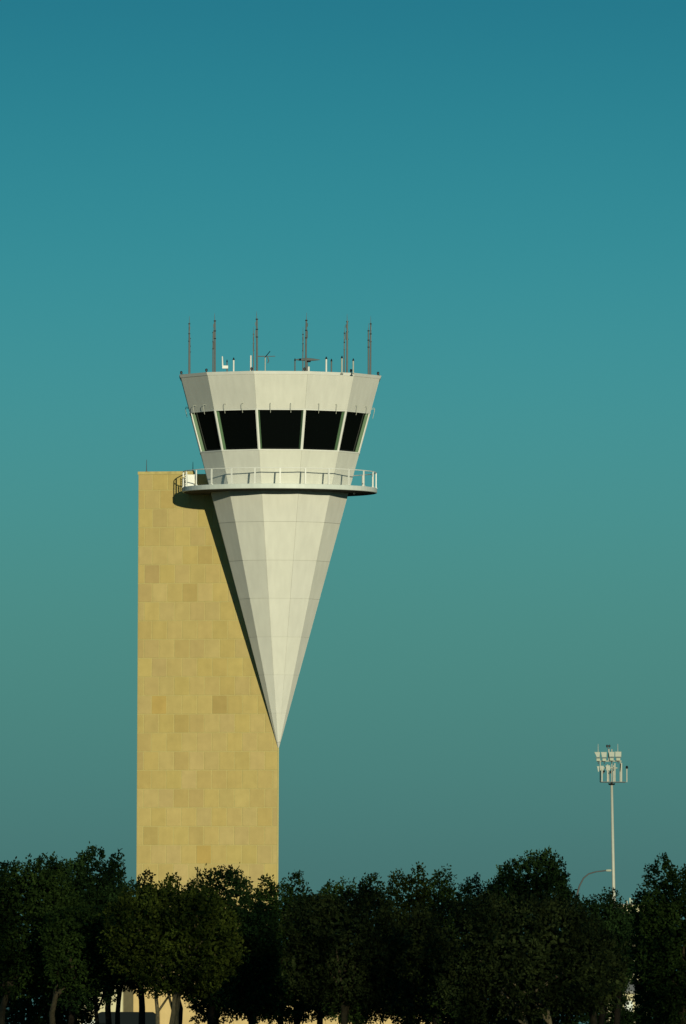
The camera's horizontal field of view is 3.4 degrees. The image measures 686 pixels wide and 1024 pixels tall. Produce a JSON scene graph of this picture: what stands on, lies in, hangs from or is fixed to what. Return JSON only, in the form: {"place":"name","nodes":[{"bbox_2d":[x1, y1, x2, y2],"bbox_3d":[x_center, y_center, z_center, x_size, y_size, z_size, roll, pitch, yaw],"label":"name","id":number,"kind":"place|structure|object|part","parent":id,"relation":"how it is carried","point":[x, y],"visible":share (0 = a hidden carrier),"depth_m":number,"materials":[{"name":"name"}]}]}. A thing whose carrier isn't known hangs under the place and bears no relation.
{"place":"outdoors","nodes":[
{"label":"outdoors","id":0,"kind":"place"},
{"bbox_2d":[98,1012,155,1023],"bbox_3d":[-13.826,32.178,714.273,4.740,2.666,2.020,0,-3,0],"label":"parked van","id":1,"kind":"object","parent":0,"point":[129,1017],"visible":0.7,"depth_m":713.37,"materials":[{"name":"paint"}]},
{"bbox_2d":[253,327,253,370],"bbox_3d":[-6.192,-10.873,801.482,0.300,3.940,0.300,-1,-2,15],"label":"antenna mast","id":2,"kind":"object","parent":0,"point":[253,348],"visible":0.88,"depth_m":801.44,"materials":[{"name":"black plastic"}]},
{"bbox_2d":[124,983,424,1023],"bbox_3d":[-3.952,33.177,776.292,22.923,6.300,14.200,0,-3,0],"label":"building","id":3,"kind":"structure","parent":0,"point":[131,1002],"depth_m":769.27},
{"bbox_2d":[0,0,685,1023],"label":"sky","id":4,"kind":"structure","parent":0,"point":[497,188],"materials":[{"name":"teal"}]},
{"bbox_2d":[609,983,638,1020],"bbox_3d":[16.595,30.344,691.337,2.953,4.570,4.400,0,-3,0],"label":"pale shed","id":5,"kind":"structure","parent":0,"point":[631,992],"depth_m":689.38,"materials":[{"name":"paint"}]},
{"bbox_2d":[616,898,638,979],"bbox_3d":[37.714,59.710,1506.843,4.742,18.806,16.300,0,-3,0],"label":"distant building","id":6,"kind":"structure","parent":0,"point":[630,900],"depth_m":1499.23,"materials":[{"name":"grey paint"}]},
{"label":"ground","id":7,"kind":"structure","parent":0,"visible":0},
{"bbox_2d":[0,860,24,1018],"bbox_3d":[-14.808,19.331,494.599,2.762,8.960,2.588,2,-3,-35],"label":"elm tree","id":8,"kind":"object","parent":7,"relation":"on","point":[14,1003],"visible":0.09,"depth_m":494.53,"materials":[{"name":"green plant"}]},
{"bbox_2d":[0,967,66,1023],"bbox_3d":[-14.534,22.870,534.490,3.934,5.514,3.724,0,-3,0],"label":"bushy tree","id":9,"kind":"object","parent":7,"relation":"on","point":[30,1012],"visible":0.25,"depth_m":533.38,"materials":[{"name":"green plant"}]},
{"bbox_2d":[0,852,86,1023],"bbox_3d":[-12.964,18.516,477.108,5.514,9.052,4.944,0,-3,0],"label":"elm tree","id":10,"kind":"object","parent":7,"relation":"on","point":[24,900],"visible":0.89,"depth_m":476.21,"materials":[{"name":"green plant"}]},
{"bbox_2d":[41,989,103,1023],"bbox_3d":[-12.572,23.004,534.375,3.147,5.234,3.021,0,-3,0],"label":"bushy tree","id":11,"kind":"object","parent":7,"relation":"on","point":[86,1016],"visible":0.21,"depth_m":533.82,"materials":[{"name":"green plant"}]},
{"bbox_2d":[35,901,112,1023],"bbox_3d":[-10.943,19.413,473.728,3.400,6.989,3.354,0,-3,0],"label":"elm tree","id":12,"kind":"object","parent":7,"relation":"on","point":[70,965],"visible":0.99,"depth_m":473.14,"materials":[{"name":"green plant"}]},
{"bbox_2d":[25,841,122,1023],"bbox_3d":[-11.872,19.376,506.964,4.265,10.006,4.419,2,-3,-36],"label":"oak tree","id":13,"kind":"object","parent":7,"relation":"on","point":[80,875],"visible":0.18,"depth_m":506.53,"materials":[{"name":"green plant"}]},
{"bbox_2d":[80,991,123,1023],"bbox_3d":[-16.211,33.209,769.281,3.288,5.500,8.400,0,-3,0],"label":"annex building","id":14,"kind":"structure","parent":7,"relation":"on","point":[113,1007],"depth_m":765.30,"materials":[{"name":"paint"}]},
{"bbox_2d":[95,848,126,1023],"bbox_3d":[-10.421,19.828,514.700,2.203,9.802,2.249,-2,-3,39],"label":"oak tree","id":15,"kind":"object","parent":7,"relation":"on","point":[114,865],"visible":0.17,"depth_m":514.46,"materials":[{"name":"green plant"}]},
{"bbox_2d":[76,897,151,1023],"bbox_3d":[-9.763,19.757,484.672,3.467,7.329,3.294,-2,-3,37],"label":"elm tree","id":16,"kind":"object","parent":7,"relation":"on","point":[119,986],"visible":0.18,"depth_m":484.46,"materials":[{"name":"green plant"}]},
{"bbox_2d":[122,869,157,1023],"bbox_3d":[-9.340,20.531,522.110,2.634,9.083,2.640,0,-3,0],"label":"oak tree","id":17,"kind":"object","parent":7,"relation":"on","point":[141,998],"visible":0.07,"depth_m":521.96,"materials":[{"name":"green plant"}]},
{"bbox_2d":[135,872,182,1023],"bbox_3d":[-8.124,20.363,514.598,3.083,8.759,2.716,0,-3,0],"label":"oak tree","id":18,"kind":"object","parent":7,"relation":"on","point":[170,879],"visible":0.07,"depth_m":514.51,"materials":[{"name":"green plant"}]},
{"bbox_2d":[95,878,250,1023],"bbox_3d":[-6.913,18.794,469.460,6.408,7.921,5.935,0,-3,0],"label":"elm tree","id":19,"kind":"object","parent":7,"relation":"on","point":[194,936],"visible":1,"depth_m":468.62,"materials":[{"name":"green plant"}]},
{"bbox_2d":[184,977,235,1023],"bbox_3d":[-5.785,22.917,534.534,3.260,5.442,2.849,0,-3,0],"label":"bushy tree","id":20,"kind":"object","parent":7,"relation":"on","point":[205,1017],"visible":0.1,"depth_m":534.18,"materials":[{"name":"green plant"}]},
{"bbox_2d":[169,862,260,1023],"bbox_3d":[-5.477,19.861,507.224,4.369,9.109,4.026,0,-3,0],"label":"oak tree","id":21,"kind":"object","parent":7,"relation":"on","point":[235,879],"visible":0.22,"depth_m":506.81,"materials":[{"name":"green plant"}]},
{"bbox_2d":[231,1008,271,1023],"bbox_3d":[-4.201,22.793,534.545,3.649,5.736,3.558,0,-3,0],"label":"bushy tree","id":22,"kind":"object","parent":7,"relation":"on","point":[255,1017],"visible":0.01,"depth_m":533.99,"materials":[{"name":"green plant"}]},
{"bbox_2d":[216,897,287,1023],"bbox_3d":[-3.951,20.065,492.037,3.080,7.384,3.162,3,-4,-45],"label":"elm tree","id":23,"kind":"object","parent":7,"relation":"on","point":[252,999],"visible":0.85,"depth_m":491.55,"materials":[{"name":"green plant"}]},
{"bbox_2d":[136,367,380,924],"bbox_3d":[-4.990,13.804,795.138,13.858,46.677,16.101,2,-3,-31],"label":"control tower","id":24,"kind":"structure","parent":7,"relation":"on","point":[236,541],"depth_m":794.42,"materials":[{"name":"stone"}]},
{"bbox_2d":[188,316,189,373],"bbox_3d":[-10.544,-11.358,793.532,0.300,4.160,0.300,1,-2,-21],"label":"antenna mast","id":25,"kind":"object","parent":24,"relation":"on","point":[189,348],"visible":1,"depth_m":793.47,"materials":[{"name":"grey metal"}]},
{"bbox_2d":[185,475,194,485],"bbox_3d":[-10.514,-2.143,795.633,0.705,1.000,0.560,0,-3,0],"label":"equipment cabinet","id":26,"kind":"object","parent":24,"relation":"on","point":[190,480],"visible":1,"depth_m":795.37,"materials":[{"name":"white metal"}]},
{"bbox_3d":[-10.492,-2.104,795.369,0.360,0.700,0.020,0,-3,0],"label":"door","id":27,"kind":"part","parent":26,"relation":"part of","materials":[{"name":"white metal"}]},
{"bbox_2d":[195,411,220,450],"bbox_3d":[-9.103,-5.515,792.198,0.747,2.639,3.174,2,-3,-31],"label":"window","id":28,"kind":"structure","parent":24,"relation":"in","point":[206,422],"depth_m":792.35,"materials":[{"name":"black glass"}]},
{"bbox_2d":[212,330,213,371],"bbox_3d":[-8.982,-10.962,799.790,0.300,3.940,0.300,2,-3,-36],"label":"antenna mast","id":29,"kind":"object","parent":24,"relation":"on","point":[213,355],"visible":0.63,"depth_m":799.76,"materials":[{"name":"grey metal"}]},
{"bbox_2d":[213,315,215,371],"bbox_3d":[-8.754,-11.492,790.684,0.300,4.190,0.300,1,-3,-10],"label":"antenna mast","id":30,"kind":"object","parent":24,"relation":"on","point":[214,332],"visible":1,"depth_m":790.64,"materials":[{"name":"grey metal"}]},
{"bbox_2d":[222,356,227,371],"bbox_3d":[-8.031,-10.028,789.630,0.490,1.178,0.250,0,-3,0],"label":"bracket antenna","id":31,"kind":"object","parent":24,"relation":"on","point":[224,367],"visible":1,"depth_m":789.55,"materials":[{"name":"white metal"}]},
{"bbox_2d":[219,410,257,449],"bbox_3d":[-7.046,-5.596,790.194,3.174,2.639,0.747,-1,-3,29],"label":"window","id":32,"kind":"structure","parent":24,"relation":"in","point":[239,429],"depth_m":790.23,"materials":[{"name":"black glass"}]},
{"bbox_2d":[255,311,257,370],"bbox_3d":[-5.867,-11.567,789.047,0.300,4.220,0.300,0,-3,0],"label":"antenna mast","id":33,"kind":"object","parent":24,"relation":"on","point":[256,330],"visible":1,"depth_m":789.00,"materials":[{"name":"grey metal"}]},
{"bbox_2d":[258,351,274,370],"bbox_3d":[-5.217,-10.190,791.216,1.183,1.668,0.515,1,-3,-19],"label":"crossed antenna","id":34,"kind":"object","parent":24,"relation":"on","point":[267,358],"visible":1,"depth_m":791.23,"materials":[{"name":"metal"}]},
{"bbox_2d":[260,410,301,448],"bbox_3d":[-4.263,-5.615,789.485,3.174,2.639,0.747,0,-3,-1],"label":"window","id":35,"kind":"structure","parent":24,"relation":"in","point":[280,429],"depth_m":789.46,"materials":[{"name":"black glass"}]},
{"bbox_2d":[302,334,303,370],"bbox_3d":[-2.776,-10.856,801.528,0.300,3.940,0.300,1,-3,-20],"label":"antenna mast","id":36,"kind":"object","parent":24,"relation":"on","point":[302,349],"visible":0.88,"depth_m":801.50,"materials":[{"name":"grey metal"}]},
{"bbox_2d":[305,314,307,370],"bbox_3d":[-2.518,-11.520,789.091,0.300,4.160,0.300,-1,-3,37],"label":"antenna mast","id":37,"kind":"object","parent":24,"relation":"on","point":[306,331],"visible":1,"depth_m":789.04,"materials":[{"name":"grey metal"}]},
{"bbox_2d":[296,358,318,370],"bbox_3d":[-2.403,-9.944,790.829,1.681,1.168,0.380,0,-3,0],"label":"radar bar","id":38,"kind":"object","parent":24,"relation":"on","point":[308,359],"visible":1,"depth_m":790.78,"materials":[{"name":"black plastic"}]},
{"bbox_2d":[303,410,341,449],"bbox_3d":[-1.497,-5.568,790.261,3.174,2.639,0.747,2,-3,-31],"label":"window","id":39,"kind":"structure","parent":24,"relation":"in","point":[321,429],"depth_m":790.23,"materials":[{"name":"black glass"}]},
{"bbox_2d":[340,356,342,373],"bbox_3d":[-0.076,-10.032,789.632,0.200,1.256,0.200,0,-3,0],"label":"rod antenna","id":40,"kind":"object","parent":24,"relation":"on","point":[341,365],"visible":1,"depth_m":789.59,"materials":[{"name":"metal"}]},
{"bbox_2d":[343,326,344,372],"bbox_3d":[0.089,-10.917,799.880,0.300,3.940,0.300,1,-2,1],"label":"antenna mast","id":41,"kind":"object","parent":24,"relation":"on","point":[344,349],"visible":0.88,"depth_m":799.84,"materials":[{"name":"grey metal"}]},
{"bbox_2d":[346,321,348,372],"bbox_3d":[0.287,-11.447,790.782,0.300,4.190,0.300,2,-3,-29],"label":"antenna mast","id":42,"kind":"object","parent":24,"relation":"on","point":[347,347],"visible":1,"depth_m":790.73,"materials":[{"name":"grey metal"}]},
{"bbox_2d":[340,412,364,451],"bbox_3d":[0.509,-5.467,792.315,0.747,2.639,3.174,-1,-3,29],"label":"window","id":43,"kind":"structure","parent":24,"relation":"in","point":[353,422],"depth_m":792.35,"materials":[{"name":"black glass"}]},
{"bbox_2d":[367,323,369,373],"bbox_3d":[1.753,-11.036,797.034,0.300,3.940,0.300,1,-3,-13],"label":"antenna mast","id":44,"kind":"object","parent":24,"relation":"on","point":[368,340],"visible":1,"depth_m":797.00,"materials":[{"name":"grey metal"}]},
{"bbox_2d":[370,321,371,374],"bbox_3d":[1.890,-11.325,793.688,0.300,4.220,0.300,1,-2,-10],"label":"antenna mast","id":45,"kind":"object","parent":24,"relation":"on","point":[370,347],"visible":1,"depth_m":793.62,"materials":[{"name":"grey metal"}]},
{"bbox_2d":[248,869,320,1023],"bbox_3d":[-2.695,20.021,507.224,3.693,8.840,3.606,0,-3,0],"label":"oak tree","id":46,"kind":"object","parent":7,"relation":"on","point":[266,894],"visible":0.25,"depth_m":506.73,"materials":[{"name":"green plant"}]},
{"bbox_2d":[271,950,323,1023],"bbox_3d":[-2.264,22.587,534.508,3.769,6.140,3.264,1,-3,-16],"label":"bushy tree","id":47,"kind":"object","parent":7,"relation":"on","point":[299,1017],"visible":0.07,"depth_m":534.07,"materials":[{"name":"green plant"}]},
{"bbox_2d":[299,879,338,1023],"bbox_3d":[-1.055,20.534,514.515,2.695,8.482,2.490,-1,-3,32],"label":"oak tree","id":48,"kind":"object","parent":7,"relation":"on","point":[320,1014],"visible":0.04,"depth_m":514.50,"materials":[{"name":"green plant"}]},
{"bbox_2d":[277,880,412,1023],"bbox_3d":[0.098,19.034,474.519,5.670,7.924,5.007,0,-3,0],"label":"mesquite tree","id":49,"kind":"object","parent":7,"relation":"on","point":[321,944],"visible":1,"depth_m":473.99,"materials":[{"name":"green plant"}]},
{"bbox_2d":[317,872,388,1023],"bbox_3d":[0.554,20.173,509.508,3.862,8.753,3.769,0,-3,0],"label":"oak tree","id":50,"kind":"object","parent":7,"relation":"on","point":[356,1018],"visible":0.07,"depth_m":509.36,"materials":[{"name":"green plant"}]},
{"bbox_2d":[326,956,391,1023],"bbox_3d":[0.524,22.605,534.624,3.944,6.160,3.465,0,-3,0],"label":"bushy tree","id":51,"kind":"object","parent":7,"relation":"on","point":[335,1016],"visible":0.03,"depth_m":534.26,"materials":[{"name":"green plant"}]},
{"bbox_2d":[376,861,441,1021],"bbox_3d":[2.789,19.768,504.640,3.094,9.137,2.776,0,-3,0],"label":"oak tree","id":52,"kind":"object","parent":7,"relation":"on","point":[409,902],"visible":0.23,"depth_m":504.60,"materials":[{"name":"green plant"}]},
{"bbox_2d":[370,902,453,1023],"bbox_3d":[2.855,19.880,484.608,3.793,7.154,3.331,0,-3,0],"label":"mesquite tree","id":53,"kind":"object","parent":7,"relation":"on","point":[407,998],"visible":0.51,"depth_m":483.97,"materials":[{"name":"green plant"}]},
{"bbox_2d":[388,993,438,1023],"bbox_3d":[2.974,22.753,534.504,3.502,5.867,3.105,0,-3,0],"label":"bushy tree","id":54,"kind":"object","parent":7,"relation":"on","point":[394,1018],"visible":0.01,"depth_m":534.23,"materials":[{"name":"green plant"}]},
{"bbox_2d":[411,863,461,1023],"bbox_3d":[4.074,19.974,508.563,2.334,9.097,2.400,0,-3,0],"label":"oak tree","id":55,"kind":"object","parent":7,"relation":"on","point":[444,891],"visible":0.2,"depth_m":508.49,"materials":[{"name":"green plant"}]},
{"bbox_2d":[417,945,485,1023],"bbox_3d":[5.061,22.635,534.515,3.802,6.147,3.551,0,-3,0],"label":"bushy tree","id":56,"kind":"object","parent":7,"relation":"on","point":[448,1019],"visible":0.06,"depth_m":533.72,"materials":[{"name":"green plant"}]},
{"bbox_2d":[445,872,484,1023],"bbox_3d":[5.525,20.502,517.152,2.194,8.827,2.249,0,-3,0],"label":"oak tree","id":57,"kind":"object","parent":7,"relation":"on","point":[468,888],"visible":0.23,"depth_m":517.03,"materials":[{"name":"green plant"}]},
{"bbox_2d":[479,863,523,1023],"bbox_3d":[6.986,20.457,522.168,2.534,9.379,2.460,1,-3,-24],"label":"oak tree","id":58,"kind":"object","parent":7,"relation":"on","point":[498,1021],"visible":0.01,"depth_m":522.31,"materials":[{"name":"green plant"}]},
{"bbox_2d":[419,889,620,1023],"bbox_3d":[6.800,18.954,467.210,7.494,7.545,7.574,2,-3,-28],"label":"mesquite tree","id":59,"kind":"object","parent":7,"relation":"on","point":[571,940],"visible":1,"depth_m":465.95,"materials":[{"name":"green plant"}]},
{"bbox_2d":[475,845,583,1023],"bbox_3d":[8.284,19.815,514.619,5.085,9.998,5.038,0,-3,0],"label":"oak tree","id":60,"kind":"object","parent":7,"relation":"on","point":[552,878],"visible":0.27,"depth_m":513.84,"materials":[{"name":"green plant"}]},
{"bbox_2d":[538,1004,598,1023],"bbox_3d":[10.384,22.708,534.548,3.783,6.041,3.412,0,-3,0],"label":"bushy tree","id":61,"kind":"object","parent":7,"relation":"on","point":[583,1018],"visible":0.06,"depth_m":533.71,"materials":[{"name":"green plant"}]},
{"bbox_2d":[575,869,610,1018],"bbox_3d":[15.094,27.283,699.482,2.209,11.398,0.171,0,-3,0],"label":"street lamp","id":62,"kind":"object","parent":7,"relation":"on","point":[608,870],"visible":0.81,"depth_m":699.68,"materials":[{"name":"grey metal"}]},
{"bbox_2d":[558,926,632,1023],"bbox_3d":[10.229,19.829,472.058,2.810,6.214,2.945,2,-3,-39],"label":"mesquite tree","id":63,"kind":"object","parent":7,"relation":"on","point":[616,963],"visible":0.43,"depth_m":471.84,"materials":[{"name":"green plant"}]},
{"bbox_2d":[573,887,634,1023],"bbox_3d":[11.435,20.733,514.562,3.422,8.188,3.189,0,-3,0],"label":"oak tree","id":64,"kind":"object","parent":7,"relation":"on","point":[607,910],"visible":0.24,"depth_m":514.30,"materials":[{"name":"green plant"}]},
{"bbox_2d":[581,982,631,1023],"bbox_3d":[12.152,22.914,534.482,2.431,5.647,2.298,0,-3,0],"label":"bushy tree","id":65,"kind":"object","parent":7,"relation":"on","point":[610,1014],"visible":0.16,"depth_m":534.21,"materials":[{"name":"green plant"}]},
{"bbox_2d":[595,745,627,907],"bbox_3d":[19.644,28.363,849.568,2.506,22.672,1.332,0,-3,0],"label":"floodlight mast","id":66,"kind":"object","parent":7,"relation":"on","point":[611,760],"visible":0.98,"depth_m":849.63,"materials":[{"name":"metal"}]},
{"bbox_2d":[603,899,648,1023],"bbox_3d":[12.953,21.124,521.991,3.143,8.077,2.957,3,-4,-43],"label":"oak tree","id":67,"kind":"object","parent":7,"relation":"on","point":[617,1015],"visible":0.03,"depth_m":521.91,"materials":[{"name":"green plant"}]},
{"bbox_2d":[621,1002,647,1023],"bbox_3d":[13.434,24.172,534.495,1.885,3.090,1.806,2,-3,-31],"label":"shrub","id":68,"kind":"object","parent":7,"relation":"on","point":[631,1017],"visible":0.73,"depth_m":534.11,"materials":[{"name":"green plant"}]},
{"bbox_2d":[626,884,681,1023],"bbox_3d":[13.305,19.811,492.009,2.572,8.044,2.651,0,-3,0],"label":"elm tree","id":69,"kind":"object","parent":7,"relation":"on","point":[640,989],"visible":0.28,"depth_m":491.90,"materials":[{"name":"green plant"}]},
{"bbox_2d":[631,958,685,1023],"bbox_3d":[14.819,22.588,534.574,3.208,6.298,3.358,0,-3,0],"label":"bushy tree","id":70,"kind":"object","parent":7,"relation":"on","point":[650,1005],"visible":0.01,"depth_m":534.02,"materials":[{"name":"green plant"}]},
{"bbox_2d":[634,852,685,1023],"bbox_3d":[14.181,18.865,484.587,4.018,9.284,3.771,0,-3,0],"label":"elm tree","id":71,"kind":"object","parent":7,"relation":"on","point":[672,911],"visible":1,"depth_m":484.08,"materials":[{"name":"green plant"}]}
]}

